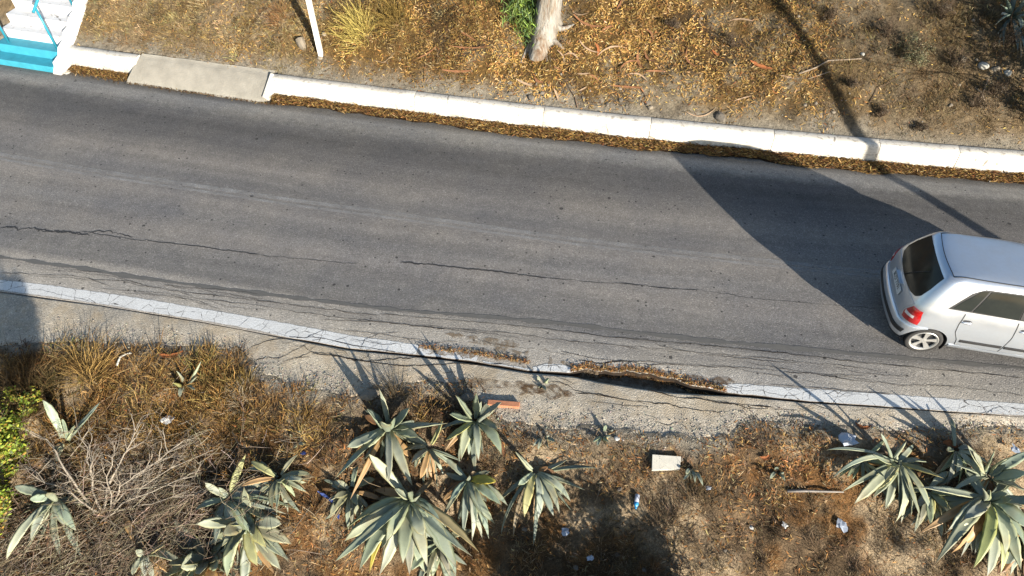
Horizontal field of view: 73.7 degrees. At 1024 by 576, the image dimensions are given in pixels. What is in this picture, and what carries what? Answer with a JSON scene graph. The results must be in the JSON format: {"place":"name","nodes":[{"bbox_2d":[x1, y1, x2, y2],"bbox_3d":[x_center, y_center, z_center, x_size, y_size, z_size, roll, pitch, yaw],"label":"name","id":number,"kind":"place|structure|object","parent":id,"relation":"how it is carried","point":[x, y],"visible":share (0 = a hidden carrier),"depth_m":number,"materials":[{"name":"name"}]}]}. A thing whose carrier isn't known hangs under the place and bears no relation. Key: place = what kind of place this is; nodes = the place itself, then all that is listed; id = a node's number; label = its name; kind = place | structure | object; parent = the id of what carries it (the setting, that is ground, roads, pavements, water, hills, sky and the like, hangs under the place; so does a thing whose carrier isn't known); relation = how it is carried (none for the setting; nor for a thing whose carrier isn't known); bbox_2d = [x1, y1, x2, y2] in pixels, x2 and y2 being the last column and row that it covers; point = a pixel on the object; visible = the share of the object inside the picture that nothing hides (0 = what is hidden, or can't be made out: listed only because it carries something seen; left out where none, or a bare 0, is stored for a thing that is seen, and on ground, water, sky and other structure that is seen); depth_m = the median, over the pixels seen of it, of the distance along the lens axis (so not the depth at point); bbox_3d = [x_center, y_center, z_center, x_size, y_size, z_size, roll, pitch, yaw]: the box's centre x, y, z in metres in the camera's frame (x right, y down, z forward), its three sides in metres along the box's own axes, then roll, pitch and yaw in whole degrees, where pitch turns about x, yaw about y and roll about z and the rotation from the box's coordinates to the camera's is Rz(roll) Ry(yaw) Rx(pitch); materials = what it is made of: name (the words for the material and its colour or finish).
{"place":"outdoors","nodes":[
{"label":"outdoors","id":0,"kind":"place"},
{"bbox_2d":[0,64,1023,438],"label":"road","id":1,"kind":"structure","parent":0,"point":[736,276],"depth_m":12.63,"materials":[{"name":"asphalt"}]},
{"bbox_2d":[127,54,274,102],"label":"concrete ramp","id":2,"kind":"structure","parent":1,"relation":"on","point":[251,84],"depth_m":16.04,"materials":[{"name":"concrete"}]},
{"bbox_2d":[62,64,1023,184],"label":"gutter leaves","id":3,"kind":"object","parent":1,"relation":"on","point":[805,161],"visible":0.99,"depth_m":14.68,"materials":[{"name":"brown plant"}]},
{"bbox_2d":[418,342,726,394],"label":"fissure leaves","id":4,"kind":"object","parent":1,"relation":"on","point":[674,376],"visible":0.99,"depth_m":10.70,"materials":[{"name":"brown plant"}]},
{"bbox_2d":[880,231,1023,357],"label":"hatchback car","id":5,"kind":"object","parent":1,"relation":"on","point":[940,290],"visible":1,"depth_m":10.31,"materials":[{"name":"silver metal"}]},
{"bbox_2d":[0,0,1023,575],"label":"ground","id":6,"kind":"structure","parent":0,"point":[490,552],"depth_m":10.55,"materials":[{"name":"soil"}]},
{"bbox_2d":[0,471,20,535],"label":"green shrub","id":7,"kind":"object","parent":6,"relation":"on","point":[4,497],"visible":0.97,"depth_m":10.09,"materials":[{"name":"green plant"}]},
{"bbox_2d":[0,386,42,417],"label":"green shrub","id":8,"kind":"object","parent":6,"relation":"on","point":[11,396],"visible":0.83,"depth_m":10.60,"materials":[{"name":"green plant"}]},
{"bbox_2d":[0,362,43,480],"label":"green shrub","id":9,"kind":"object","parent":6,"relation":"on","point":[9,443],"visible":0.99,"depth_m":10.28,"materials":[{"name":"green plant"}]},
{"bbox_2d":[0,337,67,458],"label":"grass tuft","id":10,"kind":"object","parent":6,"relation":"on","point":[14,377],"visible":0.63,"depth_m":10.74,"materials":[{"name":"plant"}]},
{"bbox_2d":[0,0,87,74],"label":"staircase","id":11,"kind":"structure","parent":6,"relation":"on","point":[30,45],"depth_m":16.83,"materials":[{"name":"white paint"}]},
{"bbox_2d":[0,26,9,41],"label":"handrail","id":12,"kind":"object","parent":11,"relation":"on","point":[4,34],"visible":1,"depth_m":16.76,"materials":[{"name":"metal"}]},
{"bbox_2d":[32,0,71,49],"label":"handrail","id":13,"kind":"object","parent":11,"relation":"on","point":[34,9],"visible":1,"depth_m":16.16,"materials":[{"name":"metal"}]},
{"bbox_2d":[12,347,83,426],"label":"grass tuft","id":14,"kind":"object","parent":6,"relation":"on","point":[45,386],"visible":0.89,"depth_m":10.80,"materials":[{"name":"plant"}]},
{"bbox_2d":[6,484,90,558],"bbox_3d":[-6.916,3.465,10.057,1.172,0.962,0.950,0,48,0],"label":"agave","id":15,"kind":"object","parent":6,"relation":"on","point":[37,494],"visible":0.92,"depth_m":10.08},
{"bbox_2d":[42,400,99,462],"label":"agave","id":16,"kind":"object","parent":6,"relation":"on","point":[52,414],"visible":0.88,"depth_m":10.55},
{"bbox_2d":[41,324,134,428],"bbox_3d":[-6.624,1.324,10.637,1.424,1.009,2.069,0,48,0],"label":"grass tuft","id":17,"kind":"object","parent":6,"relation":"on","point":[87,368],"visible":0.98,"depth_m":10.85,"materials":[{"name":"plant"}]},
{"bbox_2d":[66,45,140,73],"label":"kerb","id":18,"kind":"structure","parent":6,"relation":"on","point":[102,59],"depth_m":16.49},
{"bbox_2d":[10,396,229,529],"bbox_3d":[-5.764,2.612,10.249,3.520,1.291,1.569,8,49,7],"label":"dead shrub","id":19,"kind":"object","parent":6,"relation":"on","point":[69,476],"visible":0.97,"depth_m":10.22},
{"bbox_2d":[123,515,177,575],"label":"agave","id":20,"kind":"object","parent":6,"relation":"on","point":[140,560],"visible":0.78,"depth_m":9.91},
{"bbox_2d":[140,399,189,459],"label":"grass tuft","id":21,"kind":"object","parent":6,"relation":"on","point":[163,414],"visible":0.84,"depth_m":10.64,"materials":[{"name":"plant"}]},
{"bbox_2d":[160,415,174,423],"bbox_3d":[-5.370,2.048,10.619,0.212,0.072,0.175,0,48,0],"label":"paper scrap","id":22,"kind":"object","parent":6,"relation":"on","point":[164,420],"visible":0.97,"depth_m":10.61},
{"bbox_2d":[158,350,182,357],"bbox_3d":[-5.482,1.067,10.943,0.394,0.045,0.110,-4,48,-4],"label":"bark strip","id":23,"kind":"object","parent":6,"relation":"on","point":[168,356],"visible":0.98,"depth_m":10.94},
{"bbox_2d":[171,362,200,396],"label":"agave","id":24,"kind":"object","parent":6,"relation":"on","point":[182,388],"visible":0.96,"depth_m":10.70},
{"bbox_2d":[0,361,376,575],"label":"brushwood","id":25,"kind":"object","parent":6,"relation":"on","point":[121,530],"visible":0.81,"depth_m":10.13,"materials":[{"name":"plant"}]},
{"bbox_2d":[164,520,251,575],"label":"agave","id":26,"kind":"object","parent":6,"relation":"on","point":[189,563],"visible":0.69,"depth_m":9.89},
{"bbox_2d":[213,367,267,423],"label":"grass tuft","id":27,"kind":"object","parent":6,"relation":"on","point":[236,412],"visible":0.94,"depth_m":10.59,"materials":[{"name":"plant"}]},
{"bbox_2d":[195,486,291,575],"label":"agave","id":28,"kind":"object","parent":6,"relation":"on","point":[253,552],"visible":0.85,"depth_m":9.72,"materials":[{"name":"plant"}]},
{"bbox_2d":[195,455,293,561],"bbox_3d":[-3.884,3.304,9.932,1.435,0.909,1.066,32,55,26],"label":"agave","id":29,"kind":"object","parent":6,"relation":"on","point":[252,492],"visible":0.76,"depth_m":9.92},
{"bbox_2d":[242,454,313,517],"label":"agave","id":30,"kind":"object","parent":6,"relation":"on","point":[296,477],"visible":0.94,"depth_m":9.87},
{"bbox_2d":[260,0,298,38],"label":"grass tuft","id":31,"kind":"object","parent":6,"relation":"on","point":[273,16],"visible":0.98,"depth_m":15.77,"materials":[{"name":"plant"}]},
{"bbox_2d":[290,430,305,451],"bbox_3d":[-3.177,2.295,10.169,0.187,0.236,0.295,-24,52,-20],"label":"agave sprout","id":32,"kind":"object","parent":6,"relation":"on","point":[300,443],"visible":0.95,"depth_m":10.13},
{"bbox_2d":[295,37,305,49],"bbox_3d":[-4.852,-5.626,15.756,0.212,0.421,0.302,-29,54,-23],"label":"boulder","id":33,"kind":"object","parent":6,"relation":"on","point":[300,43],"visible":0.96,"depth_m":15.64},
{"bbox_2d":[306,0,322,56],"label":"marker post","id":34,"kind":"object","parent":6,"relation":"on","point":[310,8],"visible":1,"depth_m":15.15,"materials":[{"name":"white paint"}]},
{"bbox_2d":[317,491,333,502],"bbox_3d":[-2.656,3.023,9.847,0.325,0.161,0.041,20,51,17],"label":"plastic strip","id":35,"kind":"object","parent":6,"relation":"on","point":[324,495],"visible":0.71,"depth_m":9.86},
{"bbox_2d":[324,466,380,529],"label":"agave","id":36,"kind":"object","parent":6,"relation":"on","point":[356,502],"visible":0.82,"depth_m":9.80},
{"bbox_2d":[320,0,392,59],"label":"grass tuft","id":37,"kind":"object","parent":6,"relation":"on","point":[355,27],"visible":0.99,"depth_m":15.42,"materials":[{"name":"plant"}]},
{"bbox_2d":[359,389,379,400],"bbox_3d":[-2.163,1.640,10.469,0.344,0.169,0.180,-17,50,-15],"label":"boulder","id":38,"kind":"object","parent":6,"relation":"on","point":[364,394],"visible":0.92,"depth_m":10.41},
{"bbox_2d":[359,0,420,43],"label":"grass tuft","id":39,"kind":"object","parent":6,"relation":"on","point":[393,13],"visible":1,"depth_m":15.33,"materials":[{"name":"plant"}]},
{"bbox_2d":[336,389,445,498],"bbox_3d":[-1.825,2.340,9.750,1.348,1.047,1.376,19,51,16],"label":"agave","id":40,"kind":"object","parent":6,"relation":"on","point":[388,434],"visible":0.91,"depth_m":9.88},
{"bbox_2d":[356,356,429,418],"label":"grass tuft","id":41,"kind":"object","parent":6,"relation":"on","point":[393,391],"visible":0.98,"depth_m":10.44,"materials":[{"name":"plant"}]},
{"bbox_2d":[335,454,478,575],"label":"agave","id":42,"kind":"object","parent":6,"relation":"on","point":[392,520],"visible":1,"depth_m":9.41,"materials":[{"name":"plant"}]},
{"bbox_2d":[403,420,460,487],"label":"agave","id":43,"kind":"object","parent":6,"relation":"on","point":[426,456],"visible":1,"depth_m":10.01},
{"bbox_2d":[428,0,453,25],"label":"grass tuft","id":44,"kind":"object","parent":6,"relation":"on","point":[439,12],"visible":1,"depth_m":15.29,"materials":[{"name":"plant"}]},
{"bbox_2d":[411,525,471,575],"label":"agave","id":45,"kind":"object","parent":6,"relation":"on","point":[438,563],"visible":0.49,"depth_m":9.65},
{"bbox_2d":[442,69,471,72],"bbox_3d":[-1.228,-4.829,15.164,0.688,0.091,0.040,9,49,8],"label":"bark strip","id":46,"kind":"object","parent":6,"relation":"on","point":[456,71],"visible":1,"depth_m":15.18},
{"bbox_2d":[461,392,474,402],"bbox_3d":[-0.668,1.678,10.443,0.234,0.153,0.150,-4,48,-4],"label":"stone block","id":47,"kind":"object","parent":6,"relation":"on","point":[466,396],"depth_m":10.39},
{"bbox_2d":[449,45,487,47],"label":"bark strip","id":48,"kind":"object","parent":6,"relation":"on","point":[469,47],"visible":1,"depth_m":15.11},
{"bbox_2d":[441,394,501,471],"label":"agave","id":49,"kind":"object","parent":6,"relation":"on","point":[467,434],"visible":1,"depth_m":9.94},
{"bbox_2d":[441,458,507,538],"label":"agave","id":50,"kind":"object","parent":6,"relation":"on","point":[475,490],"visible":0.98,"depth_m":9.72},
{"bbox_2d":[501,443,504,456],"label":"bark strip","id":51,"kind":"object","parent":6,"relation":"on","point":[503,449],"visible":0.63,"depth_m":9.94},
{"bbox_2d":[487,400,519,408],"bbox_3d":[-0.127,1.752,10.291,0.488,0.074,0.088,5,48,4],"label":"brick","id":52,"kind":"object","parent":6,"relation":"on","point":[509,404],"visible":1,"depth_m":10.27,"materials":[{"name":"brick"}]},
{"bbox_2d":[0,326,1023,575],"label":"verge grass","id":53,"kind":"structure","parent":6,"relation":"on","point":[196,400],"depth_m":10.27,"materials":[{"name":"plant"}]},
{"bbox_2d":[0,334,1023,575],"bbox_3d":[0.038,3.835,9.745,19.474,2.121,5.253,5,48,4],"label":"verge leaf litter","id":54,"kind":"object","parent":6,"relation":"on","point":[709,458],"visible":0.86,"depth_m":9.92,"materials":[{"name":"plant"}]},
{"bbox_2d":[0,292,1023,436],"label":"road shoulder","id":55,"kind":"object","parent":6,"relation":"on","point":[501,382],"visible":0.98,"depth_m":10.59,"materials":[{"name":"gravel"},{"name":"concrete"}]},
{"bbox_2d":[537,376,548,389],"bbox_3d":[0.456,1.504,10.507,0.189,0.211,0.262,11,49,10],"label":"agave sprout","id":56,"kind":"object","parent":55,"relation":"on","point":[545,381],"visible":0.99,"depth_m":10.49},
{"bbox_2d":[1,21,1023,449],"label":"gravel","id":57,"kind":"structure","parent":6,"relation":"on","point":[579,397],"depth_m":10.30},
{"bbox_2d":[474,0,573,62],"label":"eucalyptus tree","id":58,"kind":"object","parent":6,"relation":"on","point":[544,24],"visible":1,"depth_m":14.80,"materials":[{"name":"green plant"}]},
{"bbox_2d":[527,95,534,101],"bbox_3d":[0.410,-4.191,15.023,0.141,0.125,0.208,-41,60,-31],"label":"stone","id":59,"kind":"object","parent":6,"relation":"on","point":[531,98],"visible":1,"depth_m":14.97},
{"bbox_2d":[494,452,594,544],"bbox_3d":[0.413,2.864,9.650,1.016,0.900,1.382,26,53,22],"label":"agave","id":60,"kind":"object","parent":6,"relation":"on","point":[543,485],"visible":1,"depth_m":9.64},
{"bbox_2d":[533,435,555,448],"bbox_3d":[0.442,2.252,9.920,0.322,0.214,0.226,-16,50,-14],"label":"agave sprout","id":61,"kind":"object","parent":6,"relation":"on","point":[539,441],"visible":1,"depth_m":9.88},
{"bbox_2d":[77,0,1023,143],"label":"leaf litter","id":62,"kind":"object","parent":6,"relation":"on","point":[448,60],"visible":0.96,"depth_m":14.82,"materials":[{"name":"plant"}]},
{"bbox_2d":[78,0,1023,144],"bbox_3d":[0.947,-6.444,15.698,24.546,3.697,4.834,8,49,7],"label":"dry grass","id":63,"kind":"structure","parent":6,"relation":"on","point":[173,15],"depth_m":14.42,"materials":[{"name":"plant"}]},
{"bbox_2d":[562,528,569,535],"bbox_3d":[0.754,3.435,9.613,0.117,0.056,0.120,0,48,0],"label":"plastic scrap","id":64,"kind":"object","parent":6,"relation":"on","point":[566,532],"visible":1,"depth_m":9.60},
{"bbox_2d":[574,14,600,26],"bbox_3d":[1.636,-5.769,14.778,0.696,0.176,0.060,21,51,18],"label":"bark strip","id":65,"kind":"object","parent":6,"relation":"on","point":[584,23],"visible":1,"depth_m":14.83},
{"bbox_2d":[593,425,613,445],"bbox_3d":[1.336,2.217,9.947,0.201,0.217,0.355,29,54,24],"label":"agave sprout","id":66,"kind":"object","parent":6,"relation":"on","point":[599,438],"visible":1,"depth_m":9.91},
{"bbox_2d":[598,46,624,54],"bbox_3d":[2.171,-5.168,14.835,0.629,0.176,0.098,-4,48,-4],"label":"bark strip","id":67,"kind":"object","parent":6,"relation":"on","point":[608,48],"visible":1,"depth_m":14.82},
{"bbox_2d":[610,85,641,87],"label":"bark strip","id":68,"kind":"object","parent":6,"relation":"on","point":[625,86],"visible":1,"depth_m":14.74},
{"bbox_2d":[620,60,639,68],"bbox_3d":[2.532,-4.834,14.737,0.441,0.148,0.120,-9,49,-8],"label":"bark strip","id":69,"kind":"object","parent":6,"relation":"on","point":[628,61],"visible":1,"depth_m":14.73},
{"bbox_2d":[634,494,639,508],"bbox_3d":[1.753,2.998,9.597,0.067,0.107,0.204,10,49,8],"label":"plastic bottle","id":70,"kind":"object","parent":6,"relation":"on","point":[636,500],"visible":1,"depth_m":9.58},
{"bbox_2d":[270,73,1023,172],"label":"kerb","id":71,"kind":"structure","parent":6,"relation":"on","point":[873,149],"depth_m":14.57,"materials":[{"name":"concrete"}]},
{"bbox_2d":[625,485,702,557],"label":"grass tuft","id":72,"kind":"object","parent":6,"relation":"on","point":[671,525],"visible":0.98,"depth_m":9.49,"materials":[{"name":"plant"}]},
{"bbox_2d":[652,455,680,470],"bbox_3d":[2.203,2.496,9.748,0.430,0.121,0.198,0,48,0],"label":"white slab","id":73,"kind":"object","parent":6,"relation":"on","point":[665,463],"depth_m":9.73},
{"bbox_2d":[664,15,680,28],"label":"dry bush","id":74,"kind":"object","parent":6,"relation":"on","point":[674,25],"visible":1,"depth_m":14.59,"materials":[{"name":"brown plant"}]},
{"bbox_2d":[683,468,702,484],"bbox_3d":[2.576,2.667,9.676,0.280,0.230,0.286,14,50,12],"label":"agave sprout","id":75,"kind":"object","parent":6,"relation":"on","point":[694,472],"visible":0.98,"depth_m":9.61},
{"bbox_2d":[659,449,730,530],"bbox_3d":[2.617,2.891,9.665,1.174,0.801,1.194,-13,49,-12],"label":"grass tuft","id":76,"kind":"object","parent":6,"relation":"on","point":[699,491],"visible":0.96,"depth_m":9.61,"materials":[{"name":"plant"}]},
{"bbox_2d":[687,540,749,575],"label":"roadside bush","id":77,"kind":"object","parent":6,"relation":"on","point":[710,561],"visible":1,"depth_m":8.55,"materials":[{"name":"brown plant"}]},
{"bbox_2d":[714,111,725,121],"bbox_3d":[4.429,-3.632,14.531,0.234,0.223,0.306,-18,50,-15],"label":"boulder","id":78,"kind":"object","parent":6,"relation":"on","point":[719,116],"visible":1,"depth_m":14.45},
{"bbox_2d":[719,31,743,49],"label":"dry bush","id":79,"kind":"object","parent":6,"relation":"on","point":[730,37],"visible":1,"depth_m":14.43,"materials":[{"name":"brown plant"}]},
{"bbox_2d":[727,18,751,21],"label":"bark strip","id":80,"kind":"object","parent":6,"relation":"on","point":[740,19],"visible":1,"depth_m":14.60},
{"bbox_2d":[750,60,771,68],"bbox_3d":[5.246,-4.693,14.380,0.480,0.104,0.077,17,50,15],"label":"bark strip","id":81,"kind":"object","parent":6,"relation":"on","point":[760,65],"visible":1,"depth_m":14.40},
{"bbox_2d":[760,455,769,459],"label":"bark strip","id":82,"kind":"object","parent":6,"relation":"on","point":[765,457],"visible":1,"depth_m":9.80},
{"bbox_2d":[770,467,786,480],"bbox_3d":[3.771,2.683,9.709,0.211,0.213,0.295,21,51,18],"label":"agave sprout","id":83,"kind":"object","parent":6,"relation":"on","point":[772,475],"visible":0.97,"depth_m":9.67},
{"bbox_2d":[787,489,843,492],"bbox_3d":[4.298,2.881,9.665,0.806,0.063,0.042,1,48,0],"label":"pipe","id":84,"kind":"object","parent":6,"relation":"on","point":[798,490],"visible":0.98,"depth_m":9.65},
{"bbox_2d":[816,5,840,23],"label":"dry bush","id":85,"kind":"object","parent":6,"relation":"on","point":[832,10],"visible":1,"depth_m":14.32,"materials":[{"name":"brown plant"}]},
{"bbox_2d":[798,58,861,73],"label":"fallen branch","id":86,"kind":"object","parent":6,"relation":"on","point":[824,63],"visible":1,"depth_m":14.25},
{"bbox_2d":[836,518,847,532],"bbox_3d":[4.607,3.314,9.524,0.183,0.057,0.154,34,56,27],"label":"plastic scrap","id":87,"kind":"object","parent":6,"relation":"on","point":[841,524],"visible":1,"depth_m":9.51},
{"bbox_2d":[838,432,858,445],"bbox_3d":[4.873,2.183,9.892,0.274,0.108,0.235,0,48,0],"label":"plastic bag","id":88,"kind":"object","parent":6,"relation":"on","point":[846,439],"visible":1,"depth_m":9.85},
{"bbox_2d":[846,72,863,88],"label":"dry bush","id":89,"kind":"object","parent":6,"relation":"on","point":[853,82],"visible":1,"depth_m":14.04,"materials":[{"name":"brown plant"}]},
{"bbox_2d":[855,422,870,428],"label":"bark strip","id":90,"kind":"object","parent":6,"relation":"on","point":[863,427],"visible":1,"depth_m":10.02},
{"bbox_2d":[838,441,899,495],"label":"agave","id":91,"kind":"object","parent":6,"relation":"on","point":[867,466],"visible":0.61,"depth_m":9.67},
{"bbox_2d":[873,99,891,117],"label":"dry bush","id":92,"kind":"object","parent":6,"relation":"on","point":[881,111],"visible":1,"depth_m":14.03,"materials":[{"name":"brown plant"}]},
{"bbox_2d":[828,434,941,522],"bbox_3d":[5.213,2.618,9.499,1.602,1.050,1.052,0,48,0],"label":"agave","id":93,"kind":"object","parent":6,"relation":"on","point":[892,481],"visible":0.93,"depth_m":9.46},
{"bbox_2d":[870,12,907,43],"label":"dry bush","id":94,"kind":"object","parent":6,"relation":"on","point":[890,26],"visible":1,"depth_m":14.06,"materials":[{"name":"brown plant"}]},
{"bbox_2d":[892,27,946,66],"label":"grey shrub","id":95,"kind":"object","parent":6,"relation":"on","point":[916,52],"visible":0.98,"depth_m":13.93,"materials":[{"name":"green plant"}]},
{"bbox_2d":[913,119,931,133],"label":"dry bush","id":96,"kind":"object","parent":6,"relation":"on","point":[920,127],"visible":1,"depth_m":13.98,"materials":[{"name":"brown plant"}]},
{"bbox_2d":[894,469,964,536],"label":"agave","id":97,"kind":"object","parent":6,"relation":"on","point":[938,501],"visible":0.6,"depth_m":9.56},
{"bbox_2d":[919,0,958,26],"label":"dry bush","id":98,"kind":"object","parent":6,"relation":"on","point":[946,8],"visible":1,"depth_m":14.02,"materials":[{"name":"brown plant"}]},
{"bbox_2d":[943,439,957,447],"bbox_3d":[6.352,2.250,9.876,0.211,0.061,0.104,16,50,14],"label":"bark strip","id":99,"kind":"object","parent":6,"relation":"on","point":[949,442],"visible":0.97,"depth_m":9.88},
{"bbox_2d":[941,45,973,70],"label":"dry bush","id":100,"kind":"object","parent":6,"relation":"on","point":[955,61],"visible":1,"depth_m":13.91,"materials":[{"name":"brown plant"}]},
{"bbox_2d":[929,418,990,483],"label":"agave","id":101,"kind":"object","parent":6,"relation":"on","point":[959,456],"visible":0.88,"depth_m":9.69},
{"bbox_2d":[920,470,1023,575],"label":"agave","id":102,"kind":"object","parent":6,"relation":"on","point":[993,521],"visible":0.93,"depth_m":9.17,"materials":[{"name":"plant"}]},
{"bbox_2d":[967,87,996,112],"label":"dry bush","id":103,"kind":"object","parent":6,"relation":"on","point":[974,103],"visible":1,"depth_m":13.84,"materials":[{"name":"brown plant"}]},
{"bbox_2d":[978,62,989,69],"bbox_3d":[9.665,-4.567,14.019,0.174,0.147,0.239,-33,56,-26],"label":"stone","id":104,"kind":"object","parent":6,"relation":"on","point":[983,65],"visible":1,"depth_m":13.96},
{"bbox_2d":[955,445,1023,510],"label":"agave","id":105,"kind":"object","parent":6,"relation":"on","point":[1002,472],"visible":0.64,"depth_m":9.51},
{"bbox_2d":[991,66,1000,71],"bbox_3d":[9.902,-4.488,13.983,0.216,0.114,0.116,-9,49,-8],"label":"stone","id":106,"kind":"object","parent":6,"relation":"on","point":[996,68],"visible":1,"depth_m":13.94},
{"bbox_2d":[977,75,1015,97],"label":"dry bush","id":107,"kind":"object","parent":6,"relation":"on","point":[1000,88],"visible":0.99,"depth_m":13.76,"materials":[{"name":"brown plant"}]},
{"bbox_2d":[984,9,1023,51],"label":"dry bush","id":108,"kind":"object","parent":6,"relation":"on","point":[1005,44],"visible":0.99,"depth_m":13.85,"materials":[{"name":"brown plant"}]},
{"bbox_2d":[1004,70,1011,76],"bbox_3d":[10.136,-4.396,13.978,0.156,0.148,0.136,32,56,26],"label":"stone","id":109,"kind":"object","parent":6,"relation":"on","point":[1007,72],"visible":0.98,"depth_m":13.93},
{"bbox_2d":[995,0,1023,56],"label":"agave","id":110,"kind":"object","parent":6,"relation":"on","point":[1009,10],"visible":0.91,"depth_m":13.93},
{"bbox_2d":[997,533,1023,574],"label":"agave","id":111,"kind":"object","parent":6,"relation":"on","point":[1011,562],"visible":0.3,"depth_m":9.34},
{"bbox_2d":[1010,443,1019,452],"bbox_3d":[7.238,2.316,9.821,0.126,0.026,0.189,0,48,0],"label":"plastic scrap","id":112,"kind":"object","parent":6,"relation":"on","point":[1014,448],"visible":0.95,"depth_m":9.81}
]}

